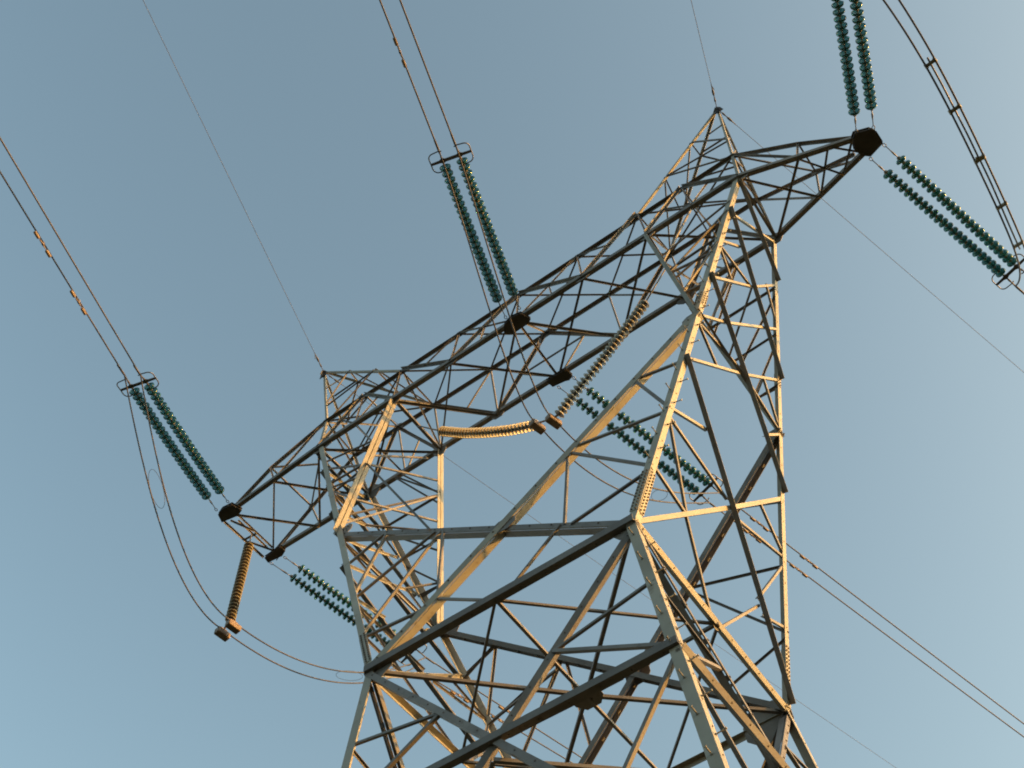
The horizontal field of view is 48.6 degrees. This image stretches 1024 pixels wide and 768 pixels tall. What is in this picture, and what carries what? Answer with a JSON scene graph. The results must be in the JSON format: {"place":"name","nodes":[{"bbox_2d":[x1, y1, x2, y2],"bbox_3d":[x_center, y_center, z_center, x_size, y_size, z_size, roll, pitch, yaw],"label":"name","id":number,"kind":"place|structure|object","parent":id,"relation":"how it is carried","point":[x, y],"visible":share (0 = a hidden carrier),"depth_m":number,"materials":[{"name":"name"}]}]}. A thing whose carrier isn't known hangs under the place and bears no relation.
{"place":"outdoors","nodes":[
{"label":"outdoors","id":0,"kind":"place"},
{"bbox_2d":[0,0,1023,767],"label":"sky","id":1,"kind":"structure","parent":0,"point":[903,426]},
{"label":"conductor","id":2,"kind":"object","parent":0,"visible":0},
{"bbox_2d":[882,0,1020,286],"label":"jumper cable","id":3,"kind":"object","parent":2,"relation":"attached to","point":[943,98],"visible":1,"depth_m":24.93,"materials":[{"name":"metal"}]},
{"bbox_2d":[927,57,1020,249],"bbox_3d":[10.602,-5.018,25.730,0.122,0.888,5.731,-32,-63,15],"label":"stiffener rod","id":4,"kind":"object","parent":3,"relation":"attached to","point":[967,134],"visible":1,"depth_m":25.12,"materials":[{"name":"grey metal"}]},
{"bbox_2d":[923,58,937,67],"bbox_3d":[9.077,-6.958,24.576,0.288,0.104,0.125,-37,-65,17],"label":"spacer","id":5,"kind":"object","parent":4,"relation":"attached to","point":[930,63],"visible":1,"depth_m":24.55,"materials":[{"name":"grey metal"}]},
{"bbox_2d":[898,0,1023,247],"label":"jumper cable","id":6,"kind":"object","parent":5,"relation":"attached to","point":[955,98],"visible":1,"depth_m":24.77,"materials":[{"name":"metal"}]},
{"bbox_2d":[948,103,961,114],"bbox_3d":[9.684,-6.011,24.778,0.294,0.091,0.121,-35,-64,16],"label":"spacer","id":7,"kind":"object","parent":4,"relation":"attached to","point":[954,109],"visible":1,"depth_m":24.76,"materials":[{"name":"grey metal"}]},
{"bbox_2d":[973,154,985,164],"bbox_3d":[10.422,-5.003,25.246,0.268,0.081,0.117,-32,-63,15],"label":"spacer","id":8,"kind":"object","parent":4,"relation":"attached to","point":[975,162],"visible":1,"depth_m":25.23,"materials":[{"name":"grey metal"}]},
{"bbox_2d":[975,154,985,161],"bbox_3d":[10.428,-5.034,25.227,0.212,0.080,0.116,-25,-62,11],"label":"spacer","id":9,"kind":"object","parent":4,"relation":"attached to","point":[978,158],"visible":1,"depth_m":25.21,"materials":[{"name":"grey metal"}]},
{"bbox_2d":[995,201,1007,210],"bbox_3d":[11.245,-4.092,26.027,0.278,0.094,0.128,-32,-63,15],"label":"spacer","id":10,"kind":"object","parent":4,"relation":"attached to","point":[999,207],"visible":1,"depth_m":26.01,"materials":[{"name":"grey metal"}]},
{"bbox_2d":[1014,241,1023,248],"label":"spacer","id":11,"kind":"object","parent":4,"relation":"attached to","point":[1018,244],"visible":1,"depth_m":27.13,"materials":[{"name":"grey metal"}]},
{"bbox_3d":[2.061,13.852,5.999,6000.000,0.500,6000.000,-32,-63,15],"label":"ground","id":12,"kind":"structure","parent":0,"visible":0},
{"bbox_2d":[218,106,882,767],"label":"lattice pylon","id":13,"kind":"object","parent":12,"relation":"on","point":[768,726],"visible":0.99,"depth_m":23.23,"materials":[{"name":"metal"}]},
{"bbox_2d":[129,386,217,510],"bbox_3d":[-9.472,1.919,31.923,0.295,0.865,4.976,-17,-61,7],"label":"insulator string","id":14,"kind":"object","parent":13,"relation":"attached to","point":[181,460],"visible":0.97,"depth_m":31.74,"materials":[{"name":"green glass"}]},
{"bbox_2d":[144,381,228,502],"bbox_3d":[-9.085,1.722,31.849,0.295,0.861,4.826,-17,-61,7],"label":"insulator string","id":15,"kind":"object","parent":13,"relation":"attached to","point":[193,453],"visible":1,"depth_m":31.66,"materials":[{"name":"green glass"}]},
{"bbox_2d":[116,364,158,396],"bbox_3d":[-10.100,-0.175,30.265,1.061,0.184,1.057,-17,-60,7],"label":"yoke","id":16,"kind":"object","parent":15,"relation":"attached to","point":[138,383],"visible":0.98,"depth_m":30.38,"materials":[{"name":"metal"}]},
{"bbox_2d":[0,171,119,365],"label":"conductor","id":17,"kind":"object","parent":16,"relation":"attached to","point":[49,255],"visible":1,"depth_m":28.38,"materials":[{"name":"metal"}]},
{"bbox_2d":[0,137,135,365],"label":"conductor","id":18,"kind":"object","parent":16,"relation":"attached to","point":[66,249],"visible":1,"depth_m":28.22,"materials":[{"name":"metal"}]},
{"bbox_2d":[143,1,322,369],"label":"earth wire","id":19,"kind":"object","parent":13,"relation":"attached to","point":[237,194],"visible":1,"depth_m":34.22,"materials":[{"name":"metal"}]},
{"bbox_2d":[224,534,253,628],"bbox_3d":[-7.742,5.545,32.347,0.332,4.072,0.297,4,-60,-5],"label":"jumper insulator","id":20,"kind":"object","parent":13,"relation":"hanging from","point":[237,590],"visible":0.95,"depth_m":32.15,"materials":[{"name":"ceramic"}]},
{"bbox_2d":[214,626,230,641],"bbox_3d":[-7.801,6.709,30.553,0.210,0.292,0.422,-39,-65,18],"label":"block weight","id":21,"kind":"object","parent":20,"relation":"hanging from","point":[222,633],"visible":1,"depth_m":30.44,"materials":[{"name":"grey metal"}]},
{"bbox_2d":[225,619,241,633],"bbox_3d":[-7.493,6.494,30.488,0.210,0.292,0.422,-39,-65,18],"label":"block weight","id":22,"kind":"object","parent":20,"relation":"hanging from","point":[233,626],"visible":1,"depth_m":30.38,"materials":[{"name":"grey metal"}]},
{"bbox_2d":[124,375,413,683],"bbox_3d":[-7.237,5.611,31.718,1.496,3.565,13.069,-31,-63,14],"label":"jumper cable","id":23,"kind":"object","parent":20,"relation":"attached to","point":[181,576],"visible":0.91,"depth_m":29.85,"materials":[{"name":"metal"}]},
{"bbox_2d":[148,469,164,507],"bbox_3d":[-9.208,2.715,29.365,0.381,0.651,0.847,-18,-61,7],"label":"wire hoop","id":24,"kind":"object","parent":23,"relation":"attached to","point":[162,486],"visible":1,"depth_m":29.34,"materials":[{"name":"metal"}]},
{"bbox_2d":[140,376,425,672],"bbox_3d":[-6.840,5.444,31.657,1.587,3.583,12.660,-32,-63,15],"label":"jumper cable","id":25,"kind":"object","parent":20,"relation":"attached to","point":[219,611],"visible":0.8,"depth_m":29.83,"materials":[{"name":"metal"}]},
{"bbox_2d":[270,562,405,656],"bbox_3d":[-5.337,7.025,35.061,5.235,0.874,0.294,35,-67,-21],"label":"insulator string","id":26,"kind":"object","parent":13,"relation":"hanging from","point":[326,601],"visible":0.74,"depth_m":34.89,"materials":[{"name":"green glass"}]},
{"bbox_2d":[398,644,434,668],"bbox_3d":[-2.967,8.607,35.743,1.087,0.264,1.044,36,-68,-21],"label":"yoke","id":27,"kind":"object","parent":26,"relation":"attached to","point":[405,658],"visible":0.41,"depth_m":35.71,"materials":[{"name":"metal"}]},
{"bbox_2d":[436,681,572,762],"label":"conductor","id":28,"kind":"object","parent":27,"relation":"attached to","point":[467,701],"visible":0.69,"depth_m":36.73,"materials":[{"name":"metal"}]},
{"bbox_2d":[434,662,593,764],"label":"conductor","id":29,"kind":"object","parent":27,"relation":"attached to","point":[501,707],"visible":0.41,"depth_m":36.50,"materials":[{"name":"metal"}]},
{"bbox_2d":[283,556,403,638],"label":"insulator string","id":30,"kind":"object","parent":13,"relation":"attached to","point":[325,586],"visible":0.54,"depth_m":34.69,"materials":[{"name":"green glass"}]},
{"bbox_2d":[439,163,506,318],"bbox_3d":[-0.940,-3.602,29.318,0.295,0.861,5.010,-17,-61,7],"label":"insulator string","id":31,"kind":"object","parent":13,"relation":"attached to","point":[486,272],"visible":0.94,"depth_m":29.18,"materials":[{"name":"green glass"}]},
{"bbox_2d":[428,133,473,172],"bbox_3d":[-1.542,-5.663,27.683,1.080,0.182,0.911,-17,-61,7],"label":"yoke","id":32,"kind":"object","parent":31,"relation":"attached to","point":[450,157],"visible":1,"depth_m":27.78,"materials":[{"name":"metal"}]},
{"bbox_2d":[379,0,434,139],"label":"conductor","id":33,"kind":"object","parent":32,"relation":"attached to","point":[400,53],"visible":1,"depth_m":26.31,"materials":[{"name":"metal"}]},
{"bbox_2d":[399,0,451,132],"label":"conductor","id":34,"kind":"object","parent":32,"relation":"attached to","point":[425,65],"visible":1,"depth_m":26.46,"materials":[{"name":"metal"}]},
{"bbox_2d":[417,419,537,438],"bbox_3d":[-1.037,1.122,30.537,3.969,3.804,0.292,-32,-63,15],"label":"jumper insulator","id":35,"kind":"object","parent":13,"relation":"hanging from","point":[493,431],"visible":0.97,"depth_m":29.76,"materials":[{"name":"ceramic"}]},
{"bbox_2d":[529,418,545,434],"bbox_3d":[0.632,1.046,28.442,0.420,0.286,0.210,35,-67,-21],"label":"block weight","id":36,"kind":"object","parent":35,"relation":"attached to","point":[538,427],"visible":0.95,"depth_m":28.32,"materials":[{"name":"grey metal"}]},
{"bbox_2d":[439,153,709,503],"bbox_3d":[1.408,0.222,29.231,1.751,3.566,13.164,-32,-63,15],"label":"jumper cable","id":37,"kind":"object","parent":35,"relation":"attached to","point":[551,439],"visible":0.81,"depth_m":27.61,"materials":[{"name":"metal"}]},
{"bbox_2d":[456,155,520,309],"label":"insulator string","id":38,"kind":"object","parent":13,"relation":"attached to","point":[500,260],"visible":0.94,"depth_m":29.12,"materials":[{"name":"green glass"}]},
{"bbox_2d":[555,269,664,417],"bbox_3d":[2.604,-1.141,29.330,4.079,3.947,0.292,-32,-63,15],"label":"jumper insulator","id":39,"kind":"object","parent":13,"relation":"hanging from","point":[632,320],"visible":1,"depth_m":28.94,"materials":[{"name":"ceramic"}]},
{"bbox_2d":[545,413,561,429],"bbox_3d":[1.030,0.905,28.139,0.420,0.286,0.210,35,-67,-21],"label":"block weight","id":40,"kind":"object","parent":39,"relation":"hanging from","point":[552,420],"visible":0.94,"depth_m":28.02,"materials":[{"name":"grey metal"}]},
{"bbox_2d":[456,146,719,493],"bbox_3d":[1.770,0.046,28.990,1.696,3.829,12.934,-32,-63,15],"label":"jumper cable","id":41,"kind":"object","parent":39,"relation":"attached to","point":[519,344],"visible":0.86,"depth_m":27.24,"materials":[{"name":"metal"}]},
{"bbox_2d":[327,374,895,767],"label":"earth wire","id":42,"kind":"object","parent":13,"relation":"attached to","point":[601,565],"visible":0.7,"depth_m":40.85,"materials":[{"name":"metal"}]},
{"bbox_2d":[557,386,700,494],"bbox_3d":[3.407,1.663,32.563,5.384,0.903,0.294,34,-67,-20],"label":"insulator string","id":43,"kind":"object","parent":13,"relation":"attached to","point":[665,469],"visible":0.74,"depth_m":32.54,"materials":[{"name":"green glass"}]},
{"bbox_2d":[689,474,727,506],"bbox_3d":[5.850,3.221,33.214,1.027,0.248,1.047,34,-67,-20],"label":"yoke","id":44,"kind":"object","parent":43,"relation":"attached to","point":[704,491],"visible":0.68,"depth_m":33.16,"materials":[{"name":"metal"}]},
{"bbox_2d":[721,512,1023,736],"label":"conductor","id":45,"kind":"object","parent":44,"relation":"attached to","point":[790,564],"visible":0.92,"depth_m":35.19,"materials":[{"name":"metal"}]},
{"bbox_2d":[741,509,1023,723],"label":"conductor","id":46,"kind":"object","parent":44,"relation":"attached to","point":[767,530],"visible":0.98,"depth_m":34.78,"materials":[{"name":"metal"}]},
{"bbox_2d":[572,376,711,485],"bbox_3d":[3.755,1.408,32.451,5.292,0.906,0.295,34,-67,-20],"label":"insulator string","id":47,"kind":"object","parent":13,"relation":"hanging from","point":[670,454],"visible":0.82,"depth_m":32.42,"materials":[{"name":"green glass"}]},
{"bbox_2d":[691,1,716,106],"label":"earth wire","id":48,"kind":"object","parent":13,"relation":"attached to","point":[713,93],"visible":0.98,"depth_m":33.22,"materials":[{"name":"metal"}]},
{"bbox_2d":[831,0,859,132],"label":"insulator string","id":49,"kind":"object","parent":13,"relation":"attached to","point":[847,66],"visible":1,"depth_m":27.32,"materials":[{"name":"green glass"}]},
{"bbox_2d":[849,0,876,129],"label":"insulator string","id":50,"kind":"object","parent":13,"relation":"attached to","point":[863,54],"visible":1,"depth_m":27.31,"materials":[{"name":"green glass"}]},
{"bbox_2d":[720,111,1022,371],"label":"earth wire","id":51,"kind":"object","parent":13,"relation":"attached to","point":[729,119],"visible":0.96,"depth_m":35.77,"materials":[{"name":"metal"}]},
{"bbox_2d":[869,157,1005,277],"bbox_3d":[11.118,-4.294,29.491,5.028,0.872,0.296,33,-67,-20],"label":"insulator string","id":52,"kind":"object","parent":13,"relation":"attached to","point":[987,261],"visible":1,"depth_m":29.45,"materials":[{"name":"green glass"}]},
{"bbox_2d":[882,143,1016,266],"bbox_3d":[11.384,-4.584,29.335,5.033,0.872,0.296,34,-67,-20],"label":"insulator string","id":53,"kind":"object","parent":13,"relation":"attached to","point":[1004,255],"visible":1,"depth_m":29.29,"materials":[{"name":"green glass"}]},
{"bbox_2d":[991,254,1023,294],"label":"yoke","id":54,"kind":"object","parent":53,"relation":"attached to","point":[1013,269],"visible":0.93,"depth_m":30.08,"materials":[{"name":"metal"}]}
]}

